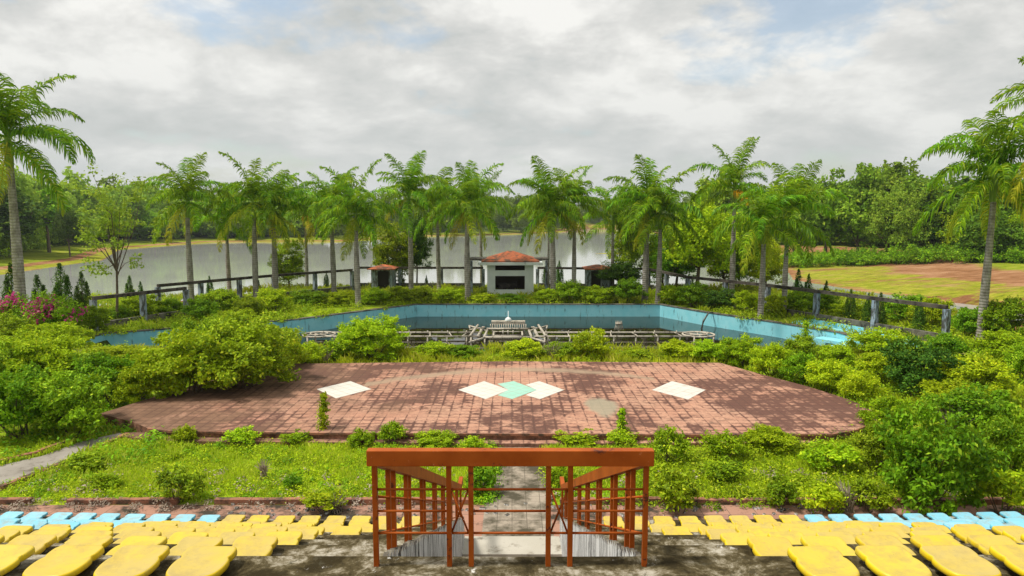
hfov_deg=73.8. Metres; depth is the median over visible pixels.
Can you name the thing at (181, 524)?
stadium seat
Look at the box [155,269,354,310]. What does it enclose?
concrete fence
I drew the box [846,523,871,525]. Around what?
stadium seat
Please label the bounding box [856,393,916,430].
bush
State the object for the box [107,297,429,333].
weeds
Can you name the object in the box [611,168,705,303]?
royal palm
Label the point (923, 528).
stadium seat
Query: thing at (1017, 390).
lawn grass
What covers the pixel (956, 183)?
tree
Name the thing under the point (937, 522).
stadium seat
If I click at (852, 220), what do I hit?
tree
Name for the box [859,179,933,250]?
tree
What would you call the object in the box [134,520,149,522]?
stadium seat
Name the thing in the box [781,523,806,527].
stadium seat
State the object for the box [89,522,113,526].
stadium seat
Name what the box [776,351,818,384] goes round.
bush
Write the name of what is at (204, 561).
stadium seat
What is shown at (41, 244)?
shore scrub
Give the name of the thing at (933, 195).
tree
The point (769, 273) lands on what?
tree
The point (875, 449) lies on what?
bush
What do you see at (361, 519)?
stadium seat
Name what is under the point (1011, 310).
bush
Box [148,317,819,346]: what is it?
pool water
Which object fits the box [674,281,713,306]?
bush
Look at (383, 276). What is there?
door
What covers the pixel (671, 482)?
bush
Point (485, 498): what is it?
weeds
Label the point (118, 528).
stadium seat
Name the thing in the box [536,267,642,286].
concrete fence
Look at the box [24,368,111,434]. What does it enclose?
bush
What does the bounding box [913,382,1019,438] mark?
bush
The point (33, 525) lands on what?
stadium seat
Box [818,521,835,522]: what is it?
stadium seat
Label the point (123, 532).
stadium seat
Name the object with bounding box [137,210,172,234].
tree
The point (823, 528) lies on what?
stadium seat
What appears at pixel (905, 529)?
stadium seat
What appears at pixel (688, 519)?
stadium seat
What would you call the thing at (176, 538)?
stadium seat
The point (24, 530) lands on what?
stadium seat
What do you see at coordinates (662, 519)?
stadium seat
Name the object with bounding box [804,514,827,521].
stadium seat
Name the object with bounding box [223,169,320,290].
royal palm
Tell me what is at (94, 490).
weeds
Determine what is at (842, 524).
stadium seat
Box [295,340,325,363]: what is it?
bush
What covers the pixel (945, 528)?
stadium seat
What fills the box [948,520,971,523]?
stadium seat
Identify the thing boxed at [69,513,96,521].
stadium seat
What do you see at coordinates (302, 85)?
sky
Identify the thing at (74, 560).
stadium seat
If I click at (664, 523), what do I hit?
stadium seat
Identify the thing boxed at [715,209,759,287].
tree
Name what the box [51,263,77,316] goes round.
cypress
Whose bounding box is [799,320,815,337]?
climbing plant
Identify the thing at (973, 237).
bank wood
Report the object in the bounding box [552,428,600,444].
bush
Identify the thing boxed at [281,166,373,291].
royal palm
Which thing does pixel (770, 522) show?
stadium seat
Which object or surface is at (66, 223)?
tree
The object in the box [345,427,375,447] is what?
bush
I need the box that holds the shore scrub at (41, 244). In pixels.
[0,229,303,257]
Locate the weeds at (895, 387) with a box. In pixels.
[739,333,1023,494]
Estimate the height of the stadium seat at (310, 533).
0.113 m
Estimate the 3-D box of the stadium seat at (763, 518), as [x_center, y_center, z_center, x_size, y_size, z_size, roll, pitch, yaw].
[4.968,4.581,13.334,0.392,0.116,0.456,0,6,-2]
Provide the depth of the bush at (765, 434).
18.71 m
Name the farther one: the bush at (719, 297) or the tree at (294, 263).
the tree at (294, 263)
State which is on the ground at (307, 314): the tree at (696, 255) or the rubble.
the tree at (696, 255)
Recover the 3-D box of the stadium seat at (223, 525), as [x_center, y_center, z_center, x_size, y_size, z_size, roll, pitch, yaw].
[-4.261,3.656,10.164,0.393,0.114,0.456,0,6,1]
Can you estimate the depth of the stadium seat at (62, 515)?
13.52 m
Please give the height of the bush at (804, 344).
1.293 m
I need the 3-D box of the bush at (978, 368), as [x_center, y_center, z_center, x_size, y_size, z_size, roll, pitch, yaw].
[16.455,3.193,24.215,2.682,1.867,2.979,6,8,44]
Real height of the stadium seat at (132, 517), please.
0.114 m
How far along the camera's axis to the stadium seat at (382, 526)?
11.30 m
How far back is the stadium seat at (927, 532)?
7.18 m
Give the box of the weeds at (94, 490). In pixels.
[0,463,971,502]
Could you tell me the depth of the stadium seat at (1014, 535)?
7.16 m
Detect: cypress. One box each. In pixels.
[0,262,14,313]
[30,274,47,308]
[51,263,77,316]
[73,271,91,318]
[122,275,134,298]
[137,281,146,294]
[205,276,213,293]
[323,273,329,286]
[541,260,549,282]
[556,261,564,282]
[789,269,803,306]
[803,273,814,311]
[820,280,830,311]
[842,289,857,319]
[861,293,871,321]
[870,292,888,324]
[910,298,927,330]
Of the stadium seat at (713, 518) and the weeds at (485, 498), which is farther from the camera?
the weeds at (485, 498)
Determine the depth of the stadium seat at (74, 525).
10.37 m
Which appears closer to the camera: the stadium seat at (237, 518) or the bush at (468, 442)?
the stadium seat at (237, 518)
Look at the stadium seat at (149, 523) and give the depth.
11.43 m
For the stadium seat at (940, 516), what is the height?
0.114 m
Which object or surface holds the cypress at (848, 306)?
on the ground at (307, 314)
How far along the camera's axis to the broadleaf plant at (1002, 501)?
15.12 m
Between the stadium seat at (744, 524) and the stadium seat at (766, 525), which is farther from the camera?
the stadium seat at (744, 524)
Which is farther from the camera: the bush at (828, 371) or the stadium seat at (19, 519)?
the bush at (828, 371)
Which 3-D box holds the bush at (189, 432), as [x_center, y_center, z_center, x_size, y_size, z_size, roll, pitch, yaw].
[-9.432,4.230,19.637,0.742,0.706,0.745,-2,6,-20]
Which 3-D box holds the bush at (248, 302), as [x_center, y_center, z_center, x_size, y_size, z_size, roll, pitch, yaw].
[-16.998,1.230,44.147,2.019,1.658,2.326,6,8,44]
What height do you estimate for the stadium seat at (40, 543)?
0.120 m
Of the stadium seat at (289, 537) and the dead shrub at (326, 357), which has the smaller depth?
the stadium seat at (289, 537)
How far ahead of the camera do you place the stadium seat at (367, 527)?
10.26 m
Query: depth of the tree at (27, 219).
138.35 m
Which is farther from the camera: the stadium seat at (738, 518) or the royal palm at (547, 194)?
the royal palm at (547, 194)
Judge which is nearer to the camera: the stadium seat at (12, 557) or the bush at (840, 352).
the stadium seat at (12, 557)
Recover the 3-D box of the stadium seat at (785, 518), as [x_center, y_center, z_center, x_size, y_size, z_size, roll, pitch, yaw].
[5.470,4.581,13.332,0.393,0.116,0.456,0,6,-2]
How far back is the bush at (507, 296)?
51.73 m
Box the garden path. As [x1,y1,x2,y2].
[482,447,553,535]
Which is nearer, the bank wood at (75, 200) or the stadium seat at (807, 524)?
the stadium seat at (807, 524)
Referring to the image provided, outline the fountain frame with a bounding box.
[302,311,715,342]
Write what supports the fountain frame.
in the swimming pool at (779, 329)
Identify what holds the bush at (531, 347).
on the ground at (307, 314)
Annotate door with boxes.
[378,271,388,288]
[591,271,600,287]
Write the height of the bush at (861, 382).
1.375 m
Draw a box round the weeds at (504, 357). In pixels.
[137,344,861,365]
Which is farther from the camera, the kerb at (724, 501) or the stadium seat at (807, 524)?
the kerb at (724, 501)
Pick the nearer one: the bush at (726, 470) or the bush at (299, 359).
the bush at (726, 470)
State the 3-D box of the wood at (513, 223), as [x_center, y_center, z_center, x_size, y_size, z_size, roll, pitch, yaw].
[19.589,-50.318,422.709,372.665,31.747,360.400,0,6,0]
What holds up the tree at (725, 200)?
on the terrain at (956, 282)
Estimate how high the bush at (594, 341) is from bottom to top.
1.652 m
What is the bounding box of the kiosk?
[470,251,548,294]
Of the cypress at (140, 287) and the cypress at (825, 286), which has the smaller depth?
the cypress at (825, 286)
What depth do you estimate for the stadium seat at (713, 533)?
8.15 m
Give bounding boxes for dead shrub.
[254,459,271,480]
[319,347,333,362]
[328,492,347,513]
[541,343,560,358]
[834,478,868,513]
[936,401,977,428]
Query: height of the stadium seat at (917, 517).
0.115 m
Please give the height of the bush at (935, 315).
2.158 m
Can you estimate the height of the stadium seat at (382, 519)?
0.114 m
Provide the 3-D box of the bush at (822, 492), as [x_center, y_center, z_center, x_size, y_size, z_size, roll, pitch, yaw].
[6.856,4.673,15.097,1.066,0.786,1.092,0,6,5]
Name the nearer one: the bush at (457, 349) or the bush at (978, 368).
the bush at (978, 368)
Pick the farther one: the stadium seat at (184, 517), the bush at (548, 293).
the bush at (548, 293)
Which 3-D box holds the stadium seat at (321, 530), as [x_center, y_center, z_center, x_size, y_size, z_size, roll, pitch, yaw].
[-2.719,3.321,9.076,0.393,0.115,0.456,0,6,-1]
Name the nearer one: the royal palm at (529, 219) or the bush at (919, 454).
the bush at (919, 454)
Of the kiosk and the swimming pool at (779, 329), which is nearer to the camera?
the swimming pool at (779, 329)
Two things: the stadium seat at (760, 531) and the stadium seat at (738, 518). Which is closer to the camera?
the stadium seat at (760, 531)
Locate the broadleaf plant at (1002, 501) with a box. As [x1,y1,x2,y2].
[986,485,1015,511]
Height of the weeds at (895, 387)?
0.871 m
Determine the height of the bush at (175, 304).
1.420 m
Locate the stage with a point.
(520, 403)
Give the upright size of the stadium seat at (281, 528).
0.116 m
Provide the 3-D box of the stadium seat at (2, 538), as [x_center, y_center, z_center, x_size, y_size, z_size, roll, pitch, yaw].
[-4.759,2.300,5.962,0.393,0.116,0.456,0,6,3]
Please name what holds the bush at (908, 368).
on the ground at (307, 314)
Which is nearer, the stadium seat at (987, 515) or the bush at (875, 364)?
the stadium seat at (987, 515)
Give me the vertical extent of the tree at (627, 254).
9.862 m
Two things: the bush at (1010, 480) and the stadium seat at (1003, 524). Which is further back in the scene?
the bush at (1010, 480)
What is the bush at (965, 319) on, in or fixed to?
on the ground at (307, 314)
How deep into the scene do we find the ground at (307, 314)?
17.70 m
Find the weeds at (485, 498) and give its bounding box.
[467,439,506,505]
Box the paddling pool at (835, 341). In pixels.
[792,318,916,347]
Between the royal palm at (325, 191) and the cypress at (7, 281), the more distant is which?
the royal palm at (325, 191)
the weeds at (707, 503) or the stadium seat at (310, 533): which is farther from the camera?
the weeds at (707, 503)
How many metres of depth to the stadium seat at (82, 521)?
12.54 m
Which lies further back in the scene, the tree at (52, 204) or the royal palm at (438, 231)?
the tree at (52, 204)
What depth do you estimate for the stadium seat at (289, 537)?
7.09 m
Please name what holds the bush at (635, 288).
on the ground at (307, 314)
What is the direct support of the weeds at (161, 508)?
on the pavement
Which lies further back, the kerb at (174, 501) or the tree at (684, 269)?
the tree at (684, 269)
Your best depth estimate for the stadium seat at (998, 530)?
8.25 m
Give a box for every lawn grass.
[0,292,326,346]
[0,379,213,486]
[113,340,893,367]
[233,281,787,305]
[689,286,1023,348]
[744,358,1023,498]
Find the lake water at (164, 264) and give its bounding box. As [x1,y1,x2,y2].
[0,229,1020,320]
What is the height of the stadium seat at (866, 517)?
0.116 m
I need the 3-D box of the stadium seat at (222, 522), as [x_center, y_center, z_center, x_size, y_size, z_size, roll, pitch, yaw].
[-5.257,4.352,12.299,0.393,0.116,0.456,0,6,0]
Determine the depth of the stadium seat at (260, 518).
13.41 m
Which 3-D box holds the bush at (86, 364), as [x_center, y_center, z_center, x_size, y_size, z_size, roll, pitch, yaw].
[-14.396,3.109,23.919,2.408,2.121,2.650,-1,6,-9]
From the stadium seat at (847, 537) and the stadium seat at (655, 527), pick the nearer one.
the stadium seat at (847, 537)
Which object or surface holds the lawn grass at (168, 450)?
on the ground at (307, 314)
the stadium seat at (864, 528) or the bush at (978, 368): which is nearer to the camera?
the stadium seat at (864, 528)
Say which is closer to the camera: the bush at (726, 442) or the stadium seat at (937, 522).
the stadium seat at (937, 522)
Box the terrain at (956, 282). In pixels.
[0,204,1023,346]
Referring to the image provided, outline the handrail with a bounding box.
[366,448,653,566]
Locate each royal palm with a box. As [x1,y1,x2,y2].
[0,72,95,325]
[143,152,236,298]
[183,181,261,289]
[204,151,301,297]
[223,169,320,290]
[268,179,339,287]
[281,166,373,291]
[314,158,405,306]
[370,150,451,291]
[403,167,474,289]
[423,160,514,301]
[453,170,512,282]
[506,155,598,291]
[514,187,581,287]
[533,165,613,281]
[579,176,641,285]
[603,154,690,302]
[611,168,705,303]
[689,136,786,296]
[709,173,815,317]
[736,159,848,307]
[911,110,1023,339]
[968,56,1023,202]
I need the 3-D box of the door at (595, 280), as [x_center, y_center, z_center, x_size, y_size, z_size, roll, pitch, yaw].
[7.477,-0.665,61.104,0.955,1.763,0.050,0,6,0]
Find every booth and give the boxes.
[367,264,398,288]
[583,264,609,288]
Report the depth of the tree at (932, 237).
118.73 m
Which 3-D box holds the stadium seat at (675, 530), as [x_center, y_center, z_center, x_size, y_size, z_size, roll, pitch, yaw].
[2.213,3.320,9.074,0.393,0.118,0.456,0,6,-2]
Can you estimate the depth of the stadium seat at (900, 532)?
8.20 m
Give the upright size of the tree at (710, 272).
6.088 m
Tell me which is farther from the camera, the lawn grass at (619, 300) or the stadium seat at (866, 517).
the lawn grass at (619, 300)
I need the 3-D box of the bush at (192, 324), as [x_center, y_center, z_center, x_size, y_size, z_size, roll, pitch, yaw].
[-12.437,2.412,27.885,3.559,2.676,3.500,-3,7,-29]
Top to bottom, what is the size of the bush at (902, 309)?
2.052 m
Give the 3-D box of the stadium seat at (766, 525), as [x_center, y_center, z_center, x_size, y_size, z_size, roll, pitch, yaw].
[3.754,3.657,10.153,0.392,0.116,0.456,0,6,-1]
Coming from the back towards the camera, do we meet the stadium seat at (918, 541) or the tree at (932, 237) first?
the tree at (932, 237)
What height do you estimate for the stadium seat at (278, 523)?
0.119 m
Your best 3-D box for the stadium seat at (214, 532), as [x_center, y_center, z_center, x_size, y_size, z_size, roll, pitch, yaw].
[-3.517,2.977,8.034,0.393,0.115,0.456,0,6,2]
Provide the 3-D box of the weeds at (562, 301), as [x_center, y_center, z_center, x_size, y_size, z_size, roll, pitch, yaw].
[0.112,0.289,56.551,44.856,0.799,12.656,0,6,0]
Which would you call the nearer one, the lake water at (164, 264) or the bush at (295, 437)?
the bush at (295, 437)
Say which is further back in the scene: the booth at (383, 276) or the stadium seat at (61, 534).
the booth at (383, 276)
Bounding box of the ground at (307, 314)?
[0,285,1023,504]
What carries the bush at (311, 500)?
on the pavement
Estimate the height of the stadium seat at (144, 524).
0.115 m
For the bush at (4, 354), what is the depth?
24.05 m
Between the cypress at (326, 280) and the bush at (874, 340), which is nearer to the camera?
the bush at (874, 340)
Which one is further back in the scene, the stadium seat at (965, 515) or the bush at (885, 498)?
the bush at (885, 498)
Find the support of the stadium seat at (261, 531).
on the seating terrace
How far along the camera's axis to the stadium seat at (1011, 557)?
4.96 m
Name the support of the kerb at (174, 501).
on the ground at (307, 314)
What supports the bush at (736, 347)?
on the ground at (307, 314)
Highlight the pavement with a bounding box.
[0,505,1023,537]
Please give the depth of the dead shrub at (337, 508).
15.09 m
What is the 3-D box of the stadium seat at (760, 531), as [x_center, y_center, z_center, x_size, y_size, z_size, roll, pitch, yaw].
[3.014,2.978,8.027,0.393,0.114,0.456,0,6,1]
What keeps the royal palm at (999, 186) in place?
on the ground at (307, 314)
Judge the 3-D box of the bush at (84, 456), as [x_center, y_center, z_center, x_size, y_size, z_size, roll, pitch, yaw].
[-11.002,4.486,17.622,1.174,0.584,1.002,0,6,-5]
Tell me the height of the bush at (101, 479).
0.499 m
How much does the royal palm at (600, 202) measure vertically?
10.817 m
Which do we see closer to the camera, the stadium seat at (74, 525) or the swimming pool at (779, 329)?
the stadium seat at (74, 525)
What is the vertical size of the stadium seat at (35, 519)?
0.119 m
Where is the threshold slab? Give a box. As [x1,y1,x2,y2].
[462,536,561,556]
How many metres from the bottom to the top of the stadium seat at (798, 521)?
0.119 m
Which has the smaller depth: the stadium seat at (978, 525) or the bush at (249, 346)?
the stadium seat at (978, 525)
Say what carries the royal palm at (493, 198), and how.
on the ground at (307, 314)
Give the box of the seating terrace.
[1,515,1023,575]
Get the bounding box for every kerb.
[0,432,129,490]
[0,436,77,461]
[0,497,467,504]
[560,496,1007,504]
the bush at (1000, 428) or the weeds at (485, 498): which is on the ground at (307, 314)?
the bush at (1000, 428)
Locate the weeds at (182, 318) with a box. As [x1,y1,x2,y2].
[55,289,326,335]
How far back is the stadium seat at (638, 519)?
13.32 m
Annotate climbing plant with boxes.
[315,391,330,430]
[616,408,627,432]
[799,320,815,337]
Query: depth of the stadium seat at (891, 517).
13.45 m
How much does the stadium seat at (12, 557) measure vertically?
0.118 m
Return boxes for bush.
[0,309,35,348]
[0,321,95,352]
[0,333,102,388]
[0,336,39,375]
[0,361,72,439]
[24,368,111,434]
[62,349,136,402]
[62,449,109,472]
[75,304,109,330]
[76,343,143,363]
[87,472,123,489]
[106,353,173,405]
[107,304,135,319]
[119,294,164,315]
[122,348,165,364]
[132,324,232,395]
[150,297,182,312]
[151,463,207,503]
[161,313,236,380]
[167,308,312,389]
[170,423,198,440]
[178,296,220,321]
[194,287,240,310]
[203,308,267,326]
[219,424,262,443]
[230,294,266,314]
[252,286,294,310]
[263,325,311,362]
[278,428,312,442]
[282,472,303,488]
[289,289,328,305]
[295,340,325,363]
[298,488,347,512]
[318,338,348,359]
[323,290,354,305]
[327,313,410,360]
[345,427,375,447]
[361,287,391,303]
[376,420,408,441]
[387,285,414,300]
[409,286,433,300]
[411,341,455,356]
[413,429,458,447]
[432,286,464,303]
[446,344,483,358]
[457,435,487,447]
[464,466,497,494]
[470,293,496,302]
[496,293,529,302]
[500,336,543,358]
[529,288,557,301]
[541,341,581,356]
[545,466,577,486]
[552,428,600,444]
[555,279,586,302]
[570,325,612,358]
[580,284,615,303]
[606,427,639,443]
[608,276,649,302]
[622,347,650,356]
[647,424,695,463]
[651,463,703,512]
[653,284,683,303]
[659,338,694,358]
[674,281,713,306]
[688,338,727,361]
[694,429,750,460]
[700,455,747,481]
[701,286,736,309]
[719,332,762,365]
[730,290,757,309]
[743,422,798,454]
[749,341,794,376]
[757,294,788,316]
[763,471,800,509]
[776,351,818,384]
[780,290,812,310]
[782,333,819,355]
[796,479,848,513]
[797,437,864,471]
[804,357,852,394]
[811,294,841,309]
[817,343,856,363]
[829,300,863,316]
[836,370,887,402]
[839,326,917,356]
[849,476,896,512]
[850,418,901,471]
[853,350,895,381]
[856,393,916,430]
[871,396,1013,516]
[878,334,966,396]
[881,292,920,322]
[904,295,955,327]
[908,294,940,311]
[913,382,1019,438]
[917,376,984,416]
[919,331,974,357]
[933,351,1022,397]
[950,305,1000,337]
[962,328,1023,361]
[970,403,1023,476]
[973,462,1023,515]
[978,295,1023,336]
[1002,338,1023,384]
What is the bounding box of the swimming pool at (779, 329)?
[87,304,865,350]
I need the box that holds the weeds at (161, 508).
[0,494,427,513]
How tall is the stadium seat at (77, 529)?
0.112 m
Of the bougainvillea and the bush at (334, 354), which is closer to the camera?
the bush at (334, 354)
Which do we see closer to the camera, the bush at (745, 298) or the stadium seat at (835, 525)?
the stadium seat at (835, 525)
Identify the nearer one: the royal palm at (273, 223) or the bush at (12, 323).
the bush at (12, 323)
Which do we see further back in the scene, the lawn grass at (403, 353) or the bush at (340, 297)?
the bush at (340, 297)
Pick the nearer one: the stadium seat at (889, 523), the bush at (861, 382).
the stadium seat at (889, 523)
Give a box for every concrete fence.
[89,287,189,330]
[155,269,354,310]
[360,267,484,288]
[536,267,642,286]
[648,268,950,340]
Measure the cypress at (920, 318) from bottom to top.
2.167 m
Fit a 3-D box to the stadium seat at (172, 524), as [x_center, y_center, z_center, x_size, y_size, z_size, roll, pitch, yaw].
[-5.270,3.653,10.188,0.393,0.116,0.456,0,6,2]
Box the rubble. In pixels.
[228,502,822,518]
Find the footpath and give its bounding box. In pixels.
[0,433,120,482]
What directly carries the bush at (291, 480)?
on the ground at (307, 314)
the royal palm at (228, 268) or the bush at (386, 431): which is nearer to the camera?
the bush at (386, 431)
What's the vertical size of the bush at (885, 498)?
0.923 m
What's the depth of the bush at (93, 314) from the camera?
37.80 m
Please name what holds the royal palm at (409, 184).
on the ground at (307, 314)
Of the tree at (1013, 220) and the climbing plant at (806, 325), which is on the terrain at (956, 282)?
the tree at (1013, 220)
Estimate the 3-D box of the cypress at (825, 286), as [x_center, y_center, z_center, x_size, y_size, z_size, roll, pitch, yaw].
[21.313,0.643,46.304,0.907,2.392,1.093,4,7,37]
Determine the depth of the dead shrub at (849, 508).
15.10 m
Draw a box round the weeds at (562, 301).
[252,283,781,305]
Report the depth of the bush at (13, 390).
19.52 m
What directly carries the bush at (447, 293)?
on the ground at (307, 314)
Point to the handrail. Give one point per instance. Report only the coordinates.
(406, 463)
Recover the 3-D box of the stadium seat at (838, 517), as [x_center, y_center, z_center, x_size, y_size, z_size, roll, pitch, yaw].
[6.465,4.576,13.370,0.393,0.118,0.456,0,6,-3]
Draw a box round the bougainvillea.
[0,287,90,332]
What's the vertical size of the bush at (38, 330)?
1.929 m
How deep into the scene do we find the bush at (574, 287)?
51.59 m
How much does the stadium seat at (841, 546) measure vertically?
0.118 m
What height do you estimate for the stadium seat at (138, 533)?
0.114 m
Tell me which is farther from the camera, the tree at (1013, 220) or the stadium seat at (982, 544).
the tree at (1013, 220)
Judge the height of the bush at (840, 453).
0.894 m
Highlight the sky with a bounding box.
[0,0,1023,202]
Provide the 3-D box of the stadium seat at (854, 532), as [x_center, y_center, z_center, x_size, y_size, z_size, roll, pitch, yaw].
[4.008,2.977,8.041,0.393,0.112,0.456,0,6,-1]
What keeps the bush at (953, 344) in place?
on the ground at (307, 314)
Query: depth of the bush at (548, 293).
51.51 m
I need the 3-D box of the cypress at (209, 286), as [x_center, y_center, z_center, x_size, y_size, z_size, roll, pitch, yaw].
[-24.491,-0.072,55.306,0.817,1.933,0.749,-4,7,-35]
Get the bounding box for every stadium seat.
[0,511,23,518]
[0,519,17,523]
[0,521,15,527]
[0,525,32,534]
[0,529,20,542]
[0,534,4,543]
[0,544,34,575]
[4,518,20,522]
[6,524,34,528]
[6,534,56,554]
[19,512,47,522]
[21,518,47,523]
[22,521,47,528]
[22,545,103,575]
[30,530,68,542]
[39,526,71,532]
[40,524,70,528]
[46,512,72,522]
[51,520,75,523]
[55,522,80,529]
[61,535,112,547]
[64,530,113,542]
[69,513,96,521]
[69,526,112,537]
[71,524,105,532]
[78,519,99,522]
[81,521,104,524]
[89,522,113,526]
[93,545,169,575]
[95,513,120,521]
[106,536,167,554]
[112,531,161,543]
[113,521,134,526]
[113,524,143,532]
[113,527,154,537]
[120,514,145,520]
[121,523,145,526]
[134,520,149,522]
[143,521,163,526]
[147,514,170,520]
[151,523,177,526]
[152,525,177,532]
[162,527,195,538]
[165,546,236,575]
[167,531,208,543]
[168,536,222,555]
[171,514,195,521]
[172,522,191,527]
[184,523,210,526]
[190,526,215,531]
[197,515,220,521]
[203,522,221,527]
[203,528,235,536]
[217,521,233,523]
[217,523,242,527]
[218,532,254,544]
[222,515,245,521]
[225,526,251,531]
[233,522,252,525]
[233,536,277,555]
[246,515,269,522]
[246,528,277,535]
[251,524,276,527]
[261,522,281,525]
[261,526,287,530]
[266,531,302,544]
[273,515,295,523]
[284,524,307,529]
[288,529,318,538]
[292,523,312,525]
[297,526,324,534]
[299,515,320,525]
[318,524,341,531]
[324,516,345,522]
[331,526,361,534]
[349,516,370,523]
[351,524,372,531]
[379,516,385,522]
[379,524,401,528]
[400,516,419,526]
[603,516,623,526]
[622,523,641,529]
[635,516,649,526]
[649,524,673,531]
[653,516,675,525]
[654,522,674,525]
[661,526,692,534]
[678,516,700,522]
[682,524,705,531]
[698,526,725,534]
[704,515,726,524]
[705,529,736,538]
[711,522,732,525]
[716,524,739,529]
[720,532,755,544]
[729,515,751,523]
[735,522,754,525]
[735,526,761,531]
[741,523,761,525]
[747,528,778,535]
[747,536,792,555]
[748,524,772,528]
[753,515,776,522]
[762,522,781,524]
[768,531,803,544]
[772,523,785,526]
[779,515,801,522]
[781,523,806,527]
[787,546,859,575]
[790,521,807,522]
[800,536,856,555]
[802,522,819,527]
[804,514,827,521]
[808,525,834,531]
[814,523,840,527]
[816,531,856,543]
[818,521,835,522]
[828,514,852,521]
[829,528,862,536]
[832,522,850,527]
[843,520,862,522]
[845,525,872,531]
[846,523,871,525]
[854,514,878,521]
[855,535,915,554]
[855,545,931,575]
[861,522,881,526]
[862,531,910,543]
[869,526,910,537]
[878,514,902,520]
[879,522,903,526]
[881,525,910,532]
[890,521,911,526]
[903,513,928,521]
[910,527,952,536]
[910,530,959,542]
[910,535,963,548]
[911,522,936,526]
[918,525,951,532]
[919,521,942,524]
[919,545,1001,575]
[927,513,952,521]
[943,522,967,528]
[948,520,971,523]
[950,526,984,533]
[951,519,974,523]
[952,512,978,522]
[954,524,991,532]
[955,530,993,542]
[967,535,1018,554]
[976,512,1004,522]
[976,521,1000,528]
[989,545,1023,575]
[990,523,1016,528]
[992,526,1023,534]
[999,511,1023,518]
[1002,529,1023,542]
[1003,518,1023,522]
[1007,521,1023,527]
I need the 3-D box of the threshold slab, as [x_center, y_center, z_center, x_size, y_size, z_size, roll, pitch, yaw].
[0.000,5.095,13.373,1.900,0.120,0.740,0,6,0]
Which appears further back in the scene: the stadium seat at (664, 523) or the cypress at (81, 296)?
the cypress at (81, 296)
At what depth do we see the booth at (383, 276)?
61.00 m
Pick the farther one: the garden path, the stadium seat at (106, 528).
the garden path
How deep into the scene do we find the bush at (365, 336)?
30.65 m
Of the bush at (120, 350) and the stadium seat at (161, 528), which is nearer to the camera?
the stadium seat at (161, 528)
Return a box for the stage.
[100,361,876,447]
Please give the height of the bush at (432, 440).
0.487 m
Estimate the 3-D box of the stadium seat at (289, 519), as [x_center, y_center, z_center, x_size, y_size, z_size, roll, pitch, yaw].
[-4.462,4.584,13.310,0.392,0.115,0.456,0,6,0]
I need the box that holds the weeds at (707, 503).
[602,494,1023,512]
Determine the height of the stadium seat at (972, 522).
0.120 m
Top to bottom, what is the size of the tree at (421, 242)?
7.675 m
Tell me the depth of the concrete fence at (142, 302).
41.75 m
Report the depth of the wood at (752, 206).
188.92 m
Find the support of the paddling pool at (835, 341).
in the ground at (307, 314)
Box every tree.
[0,186,47,256]
[27,175,66,223]
[36,188,71,252]
[52,207,83,256]
[59,161,162,318]
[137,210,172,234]
[267,239,304,285]
[368,221,418,281]
[399,215,433,282]
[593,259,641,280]
[605,188,657,276]
[642,232,678,283]
[649,245,705,286]
[662,196,743,284]
[689,173,737,227]
[706,235,743,284]
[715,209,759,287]
[743,237,790,284]
[769,178,821,253]
[795,167,857,252]
[830,162,895,251]
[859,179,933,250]
[875,156,928,251]
[891,172,956,247]
[920,217,943,245]
[932,210,973,258]
[940,171,981,226]
[978,209,1023,259]
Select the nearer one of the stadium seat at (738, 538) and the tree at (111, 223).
the stadium seat at (738, 538)
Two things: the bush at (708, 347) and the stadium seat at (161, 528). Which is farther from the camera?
the bush at (708, 347)
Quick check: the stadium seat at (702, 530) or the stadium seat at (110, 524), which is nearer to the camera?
the stadium seat at (702, 530)
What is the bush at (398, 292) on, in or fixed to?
on the ground at (307, 314)
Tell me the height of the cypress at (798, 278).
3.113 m
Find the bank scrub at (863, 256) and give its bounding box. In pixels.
[766,241,1023,267]
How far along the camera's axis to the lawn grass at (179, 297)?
43.99 m
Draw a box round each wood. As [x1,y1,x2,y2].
[0,163,328,252]
[96,173,793,239]
[730,178,926,239]
[765,171,1023,262]
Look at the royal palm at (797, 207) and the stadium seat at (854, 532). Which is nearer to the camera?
the stadium seat at (854, 532)
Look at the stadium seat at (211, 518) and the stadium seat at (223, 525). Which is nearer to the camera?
the stadium seat at (223, 525)
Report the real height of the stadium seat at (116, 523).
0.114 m
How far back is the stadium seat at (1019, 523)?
10.39 m
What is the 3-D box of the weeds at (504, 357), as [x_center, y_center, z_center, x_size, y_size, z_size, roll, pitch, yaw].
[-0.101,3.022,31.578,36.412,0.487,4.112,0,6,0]
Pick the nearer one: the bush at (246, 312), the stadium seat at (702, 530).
the stadium seat at (702, 530)

